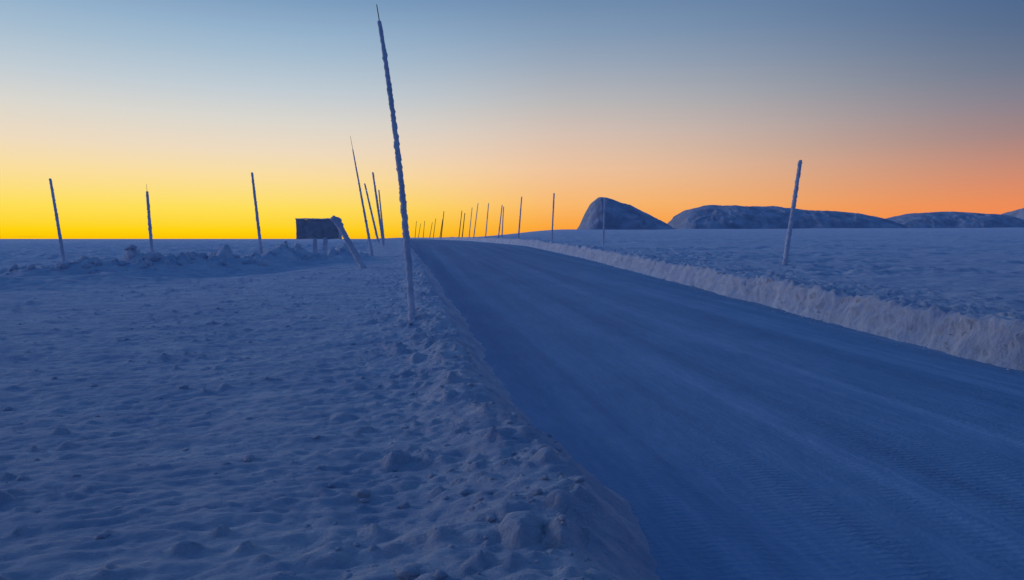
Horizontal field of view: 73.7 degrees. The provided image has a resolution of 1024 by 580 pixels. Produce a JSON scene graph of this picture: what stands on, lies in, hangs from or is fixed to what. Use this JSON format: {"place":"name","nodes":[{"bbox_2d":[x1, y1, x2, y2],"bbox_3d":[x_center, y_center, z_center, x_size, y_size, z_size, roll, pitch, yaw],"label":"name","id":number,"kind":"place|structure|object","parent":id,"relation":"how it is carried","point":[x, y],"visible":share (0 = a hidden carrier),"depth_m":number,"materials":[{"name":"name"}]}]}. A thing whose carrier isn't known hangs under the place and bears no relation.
{"place":"outdoors","nodes":[
{"label":"outdoors","id":0,"kind":"place"},
{"bbox_2d":[0,227,1023,579],"bbox_3d":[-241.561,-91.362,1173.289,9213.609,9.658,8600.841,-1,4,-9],"label":"ground","id":1,"kind":"structure","parent":0,"point":[180,515],"depth_m":5.58,"materials":[{"name":"white snow"}]},
{"bbox_2d":[49,178,65,261],"bbox_3d":[-18.558,-2.710,27.925,0.566,3.672,0.155,0,4,1],"label":"marker pole","id":2,"kind":"object","parent":1,"relation":"on","point":[62,252],"visible":0.91,"depth_m":27.88,"materials":[{"name":"brown wood"}]},
{"bbox_2d":[146,184,153,252],"bbox_3d":[-16.891,-3.068,31.872,0.277,3.750,0.193,-1,4,-9],"label":"marker pole","id":3,"kind":"object","parent":1,"relation":"on","point":[149,225],"visible":0.8,"depth_m":31.82,"materials":[{"name":"brown wood"}]},
{"bbox_2d":[251,172,262,254],"bbox_3d":[-11.110,-3.085,29.843,0.487,4.072,0.170,0,4,1],"label":"marker pole","id":4,"kind":"object","parent":1,"relation":"on","point":[257,221],"visible":0.87,"depth_m":29.79,"materials":[{"name":"brown wood"}]},
{"bbox_2d":[295,218,341,252],"bbox_3d":[-8.431,-2.137,29.840,1.988,1.987,0.311,0,4,-3],"label":"road sign","id":5,"kind":"object","parent":1,"relation":"on","point":[324,229],"visible":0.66,"depth_m":29.78,"materials":[{"name":"metal"}]},
{"bbox_2d":[330,216,366,267],"bbox_3d":[-5.205,-1.449,21.992,1.237,1.880,0.348,0,4,-6],"label":"leaning post","id":6,"kind":"object","parent":1,"relation":"on","point":[338,223],"visible":0.89,"depth_m":21.88,"materials":[{"name":"white wood"}]},
{"bbox_2d":[350,136,373,255],"bbox_3d":[-6.069,-3.631,27.786,0.956,5.214,0.146,0,4,1],"label":"marker pole","id":7,"kind":"object","parent":1,"relation":"on","point":[368,235],"visible":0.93,"depth_m":27.79,"materials":[{"name":"brown wood"}]},
{"bbox_2d":[364,183,379,242],"bbox_3d":[-9.766,-5.252,47.701,1.098,4.362,0.203,0,4,1],"label":"marker pole","id":8,"kind":"object","parent":1,"relation":"on","point":[375,229],"visible":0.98,"depth_m":47.67,"materials":[{"name":"brown wood"}]},
{"bbox_2d":[372,172,384,245],"bbox_3d":[-8.146,-4.830,41.769,0.755,4.716,0.199,0,4,2],"label":"marker pole","id":9,"kind":"object","parent":1,"relation":"on","point":[380,223],"visible":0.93,"depth_m":41.71,"materials":[{"name":"brown wood"}]},
{"bbox_2d":[378,190,384,240],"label":"marker pole","id":10,"kind":"object","parent":1,"relation":"on","point":[381,213],"visible":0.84,"depth_m":59.58,"materials":[{"name":"brown wood"}]},
{"bbox_2d":[376,4,415,321],"bbox_3d":[-1.632,-1.642,9.720,0.521,4.700,0.130,0,4,4],"label":"marker pole","id":11,"kind":"object","parent":1,"relation":"on","point":[408,260],"visible":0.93,"depth_m":9.70,"materials":[{"name":"brown wood"}]},
{"bbox_2d":[473,205,477,236],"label":"marker pole","id":12,"kind":"object","parent":1,"relation":"on","point":[475,221],"visible":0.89,"depth_m":89.55,"materials":[{"name":"brown wood"}]},
{"bbox_2d":[485,203,488,236],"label":"marker pole","id":13,"kind":"object","parent":1,"relation":"on","point":[487,220],"visible":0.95,"depth_m":81.57,"materials":[{"name":"brown wood"}]},
{"bbox_2d":[498,205,502,237],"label":"marker pole","id":14,"kind":"object","parent":1,"relation":"on","point":[500,221],"visible":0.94,"depth_m":69.75,"materials":[{"name":"brown wood"}]},
{"bbox_2d":[501,207,503,236],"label":"marker pole","id":15,"kind":"object","parent":1,"relation":"on","point":[502,223],"visible":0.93,"depth_m":73.61,"materials":[{"name":"brown wood"}]},
{"bbox_2d":[518,197,521,237],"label":"marker pole","id":16,"kind":"object","parent":1,"relation":"on","point":[520,218],"visible":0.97,"depth_m":57.74,"materials":[{"name":"brown wood"}]},
{"bbox_2d":[551,193,554,240],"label":"marker pole","id":17,"kind":"object","parent":1,"relation":"on","point":[552,217],"visible":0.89,"depth_m":45.78,"materials":[{"name":"brown wood"}]},
{"bbox_2d":[602,197,605,245],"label":"marker pole","id":18,"kind":"object","parent":1,"relation":"on","point":[603,238],"visible":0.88,"depth_m":36.77,"materials":[{"name":"brown wood"}]},
{"bbox_2d":[782,160,801,264],"bbox_3d":[8.558,-2.245,20.904,0.564,3.429,0.171,0,4,-1],"label":"marker pole","id":19,"kind":"object","parent":1,"relation":"on","point":[786,254],"visible":0.96,"depth_m":20.86,"materials":[{"name":"brown wood"}]},
{"bbox_2d":[0,0,1023,238],"label":"sky","id":20,"kind":"structure","parent":0,"point":[663,109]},
{"bbox_2d":[577,197,674,229],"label":"hill","id":21,"kind":"structure","parent":0,"point":[620,216],"depth_m":565.39,"materials":[{"name":"white snow"}]},
{"bbox_2d":[410,239,1023,579],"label":"road","id":22,"kind":"structure","parent":0,"point":[705,434],"depth_m":5.47,"materials":[{"name":"white snow"}]},
{"bbox_2d":[667,205,908,228],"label":"hill","id":23,"kind":"structure","parent":0,"point":[734,217],"depth_m":645.67,"materials":[{"name":"white snow"}]},
{"bbox_2d":[885,211,1023,227],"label":"hill","id":24,"kind":"structure","parent":0,"point":[952,219],"depth_m":728.55,"materials":[{"name":"white snow"}]},
{"bbox_2d":[1001,208,1023,219],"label":"hill","id":25,"kind":"structure","parent":0,"point":[1018,213],"depth_m":856.58,"materials":[{"name":"white snow"}]}
]}

